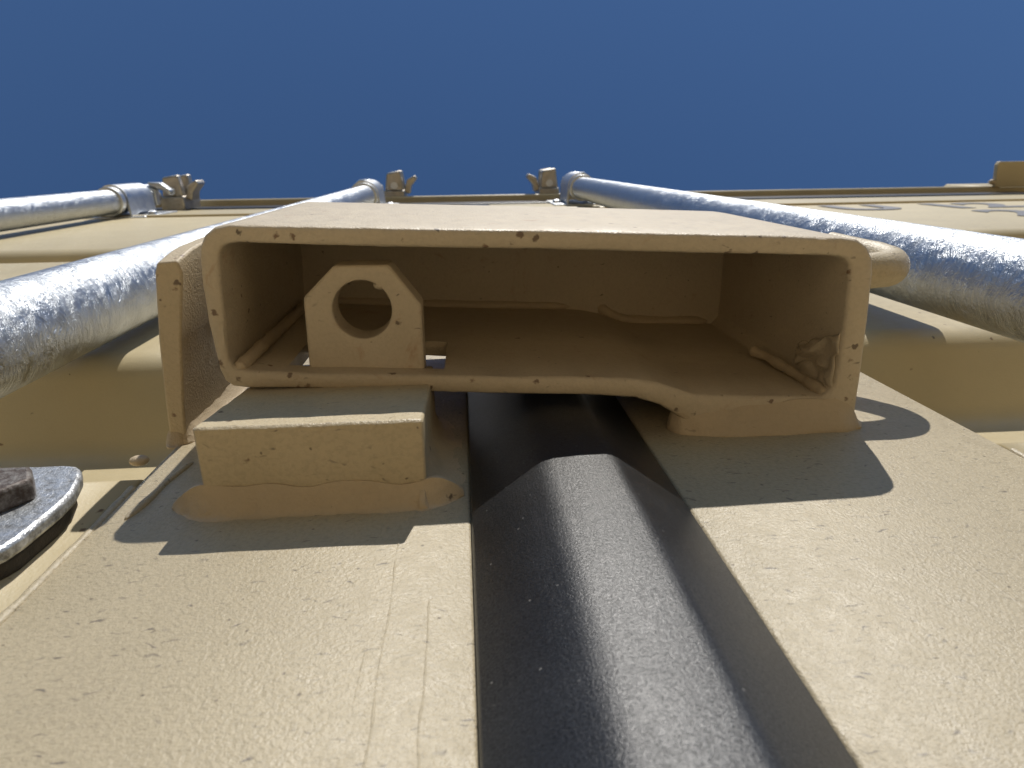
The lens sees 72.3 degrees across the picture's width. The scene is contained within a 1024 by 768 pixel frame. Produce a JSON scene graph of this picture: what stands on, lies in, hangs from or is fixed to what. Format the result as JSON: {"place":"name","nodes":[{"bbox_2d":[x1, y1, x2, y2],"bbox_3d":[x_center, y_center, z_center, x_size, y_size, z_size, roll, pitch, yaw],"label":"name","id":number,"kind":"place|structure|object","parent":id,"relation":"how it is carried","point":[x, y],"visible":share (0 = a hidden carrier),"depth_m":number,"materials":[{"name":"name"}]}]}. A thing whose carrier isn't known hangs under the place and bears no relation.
{"place":"outdoors","nodes":[
{"label":"outdoors","id":0,"kind":"place"},
{"bbox_2d":[0,0,1023,199],"label":"sky","id":1,"kind":"structure","parent":0,"point":[247,99],"materials":[{"name":"blue"}]},
{"bbox_3d":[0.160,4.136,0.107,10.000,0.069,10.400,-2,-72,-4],"label":"sand pad","id":2,"kind":"structure","parent":0,"visible":0},
{"bbox_2d":[155,161,1023,210],"bbox_3d":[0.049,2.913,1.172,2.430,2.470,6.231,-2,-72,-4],"label":"shipping container","id":3,"kind":"object","parent":2,"relation":"on","point":[1008,178],"visible":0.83,"depth_m":1.27,"materials":[{"name":"beige metal"}]},
{"bbox_2d":[0,180,479,767],"bbox_3d":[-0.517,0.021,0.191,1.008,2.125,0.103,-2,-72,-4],"label":"container door","id":4,"kind":"structure","parent":3,"relation":"attached to","point":[204,562],"depth_m":0.14,"materials":[{"name":"beige paint"}]},
{"bbox_2d":[0,182,172,231],"bbox_3d":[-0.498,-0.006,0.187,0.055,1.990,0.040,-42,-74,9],"label":"locking bar","id":5,"kind":"object","parent":4,"relation":"attached to","point":[25,212],"visible":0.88,"depth_m":0.85,"materials":[{"name":"silver metal"}]},
{"bbox_2d":[0,179,382,398],"bbox_3d":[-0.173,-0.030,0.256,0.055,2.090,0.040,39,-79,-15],"label":"locking bar","id":6,"kind":"object","parent":4,"relation":"attached to","point":[54,318],"visible":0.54,"depth_m":0.25,"materials":[{"name":"silver metal"}]},
{"bbox_2d":[200,172,1023,767],"bbox_3d":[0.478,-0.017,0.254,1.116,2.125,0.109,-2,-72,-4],"label":"container door","id":7,"kind":"structure","parent":3,"relation":"attached to","point":[746,492],"depth_m":0.17,"materials":[{"name":"beige paint"}]},
{"bbox_2d":[562,172,1023,342],"bbox_3d":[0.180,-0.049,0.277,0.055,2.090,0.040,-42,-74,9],"label":"locking bar","id":8,"kind":"object","parent":7,"relation":"attached to","point":[974,279],"visible":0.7,"depth_m":0.27,"materials":[{"name":"silver metal"}]}
]}

